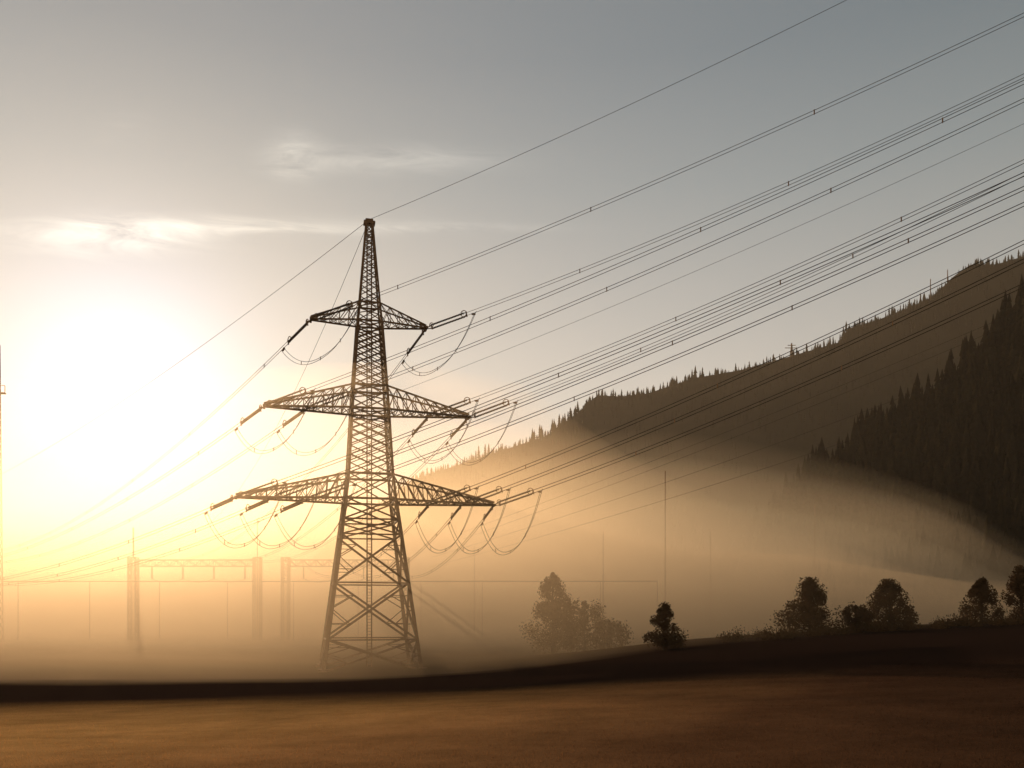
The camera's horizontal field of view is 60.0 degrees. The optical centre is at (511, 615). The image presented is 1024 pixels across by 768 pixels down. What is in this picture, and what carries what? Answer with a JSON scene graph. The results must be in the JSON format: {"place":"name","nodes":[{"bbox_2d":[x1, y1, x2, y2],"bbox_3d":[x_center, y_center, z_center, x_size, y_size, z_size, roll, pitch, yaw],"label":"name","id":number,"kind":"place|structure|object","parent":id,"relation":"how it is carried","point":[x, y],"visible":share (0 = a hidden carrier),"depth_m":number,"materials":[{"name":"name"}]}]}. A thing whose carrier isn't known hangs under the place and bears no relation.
{"place":"outdoors","nodes":[
{"label":"outdoors","id":0,"kind":"place"},
{"bbox_2d":[0,617,1023,767],"bbox_3d":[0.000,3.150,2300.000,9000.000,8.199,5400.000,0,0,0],"label":"ground","id":1,"kind":"structure","parent":0,"point":[60,660],"depth_m":34.36,"materials":[{"name":"soil"}]},
{"bbox_2d":[0,353,5,642],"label":"lattice mast","id":2,"kind":"object","parent":1,"relation":"on","point":[1,589],"visible":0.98,"depth_m":230.60,"materials":[{"name":"metal"}]},
{"bbox_2d":[127,527,261,640],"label":"substation gantry","id":3,"kind":"object","parent":1,"relation":"on","point":[130,611],"visible":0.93,"depth_m":249.03,"materials":[{"name":"steel"}]},
{"bbox_2d":[257,518,257,638],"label":"lightning mast","id":4,"kind":"object","parent":1,"relation":"on","point":[257,572],"visible":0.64,"depth_m":251.82,"materials":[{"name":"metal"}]},
{"bbox_2d":[3,581,657,642],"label":"substation busbar","id":5,"kind":"object","parent":1,"relation":"on","point":[293,593],"visible":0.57,"depth_m":245.12,"materials":[{"name":"metal"}]},
{"bbox_2d":[281,557,409,640],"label":"substation gantry","id":6,"kind":"object","parent":1,"relation":"on","point":[288,598],"visible":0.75,"depth_m":250.01,"materials":[{"name":"steel"}]},
{"bbox_2d":[474,546,474,636],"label":"lightning mast","id":7,"kind":"object","parent":1,"relation":"on","point":[474,591],"visible":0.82,"depth_m":299.75,"materials":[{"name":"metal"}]},
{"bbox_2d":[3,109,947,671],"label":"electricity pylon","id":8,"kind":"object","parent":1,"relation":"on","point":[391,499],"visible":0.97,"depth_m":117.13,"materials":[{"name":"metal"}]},
{"bbox_2d":[0,0,1023,585],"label":"power line wires","id":9,"kind":"object","parent":8,"relation":"attached to","point":[614,350],"visible":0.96,"depth_m":106.46,"materials":[{"name":"metal"}]},
{"bbox_2d":[519,572,583,653],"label":"deciduous tree","id":10,"kind":"object","parent":1,"relation":"on","point":[555,615],"visible":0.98,"depth_m":157.08,"materials":[{"name":"green plant"}]},
{"bbox_2d":[559,597,610,650],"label":"deciduous tree","id":11,"kind":"object","parent":1,"relation":"on","point":[583,621],"visible":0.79,"depth_m":160.92,"materials":[{"name":"green plant"}]},
{"bbox_2d":[602,532,603,632],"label":"lightning mast","id":12,"kind":"object","parent":1,"relation":"on","point":[603,580],"visible":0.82,"depth_m":279.88,"materials":[{"name":"metal"}]},
{"bbox_2d":[586,615,633,649],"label":"deciduous tree","id":13,"kind":"object","parent":1,"relation":"on","point":[618,629],"visible":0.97,"depth_m":159.12,"materials":[{"name":"green plant"}]},
{"bbox_2d":[664,471,665,630],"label":"lightning mast","id":14,"kind":"object","parent":1,"relation":"on","point":[665,548],"visible":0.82,"depth_m":299.87,"materials":[{"name":"metal"}]},
{"bbox_2d":[642,601,688,649],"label":"deciduous tree","id":15,"kind":"object","parent":1,"relation":"on","point":[664,639],"visible":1,"depth_m":87.48,"materials":[{"name":"green plant"}]},
{"bbox_2d":[710,531,710,633],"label":"lightning mast","id":16,"kind":"object","parent":1,"relation":"on","point":[710,582],"visible":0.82,"depth_m":329.75,"materials":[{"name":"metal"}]},
{"bbox_2d":[769,576,848,634],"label":"deciduous tree","id":17,"kind":"object","parent":1,"relation":"on","point":[810,616],"visible":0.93,"depth_m":97.38,"materials":[{"name":"green plant"}]},
{"bbox_2d":[814,504,815,581],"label":"lightning mast","id":18,"kind":"object","parent":1,"relation":"on","point":[814,547],"visible":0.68,"depth_m":329.85,"materials":[{"name":"metal"}]},
{"bbox_2d":[841,601,874,630],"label":"deciduous tree","id":19,"kind":"object","parent":1,"relation":"on","point":[859,616],"visible":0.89,"depth_m":96.43,"materials":[{"name":"green plant"}]},
{"bbox_2d":[715,607,1023,642],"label":"undergrowth","id":20,"kind":"object","parent":1,"relation":"on","point":[833,630],"visible":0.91,"depth_m":92.32,"materials":[{"name":"green plant"}]},
{"bbox_2d":[862,578,919,626],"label":"deciduous tree","id":21,"kind":"object","parent":1,"relation":"on","point":[887,593],"visible":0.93,"depth_m":99.12,"materials":[{"name":"green plant"}]},
{"bbox_2d":[958,576,1005,623],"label":"deciduous tree","id":22,"kind":"object","parent":1,"relation":"on","point":[980,590],"visible":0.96,"depth_m":97.53,"materials":[{"name":"green plant"}]},
{"bbox_2d":[999,565,1023,622],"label":"deciduous tree","id":23,"kind":"object","parent":1,"relation":"on","point":[1015,585],"visible":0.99,"depth_m":96.74,"materials":[{"name":"green plant"}]},
{"bbox_2d":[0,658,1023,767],"bbox_3d":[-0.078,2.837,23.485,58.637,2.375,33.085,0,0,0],"label":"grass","id":24,"kind":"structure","parent":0,"point":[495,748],"depth_m":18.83,"materials":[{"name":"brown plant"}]},
{"bbox_2d":[0,0,1023,616],"label":"sky","id":25,"kind":"structure","parent":0,"point":[167,167],"materials":[{"name":"grey"}]},
{"bbox_2d":[235,258,1023,623],"bbox_3d":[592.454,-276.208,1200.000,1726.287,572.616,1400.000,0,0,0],"label":"hillside","id":26,"kind":"structure","parent":0,"point":[627,600],"depth_m":1033.80,"materials":[{"name":"brown plant"}]},
{"bbox_2d":[262,249,1023,605],"bbox_3d":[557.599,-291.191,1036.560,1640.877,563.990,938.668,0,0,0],"label":"mountain forest","id":27,"kind":"object","parent":26,"relation":"on","point":[908,309],"visible":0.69,"depth_m":1143.42,"materials":[{"name":"plant"}]},
{"bbox_2d":[788,343,795,356],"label":"electricity pylon","id":28,"kind":"object","parent":26,"relation":"on","point":[791,345],"visible":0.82,"depth_m":1324.21,"materials":[{"name":"metal"}]},
{"bbox_2d":[713,327,1023,628],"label":"wooded hill","id":29,"kind":"structure","parent":0,"point":[751,597],"depth_m":471.26,"materials":[{"name":"brown plant"}]},
{"bbox_2d":[739,274,1023,623],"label":"wooded forest","id":30,"kind":"object","parent":29,"relation":"on","point":[822,480],"visible":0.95,"depth_m":376.74,"materials":[{"name":"plant"}]}
]}

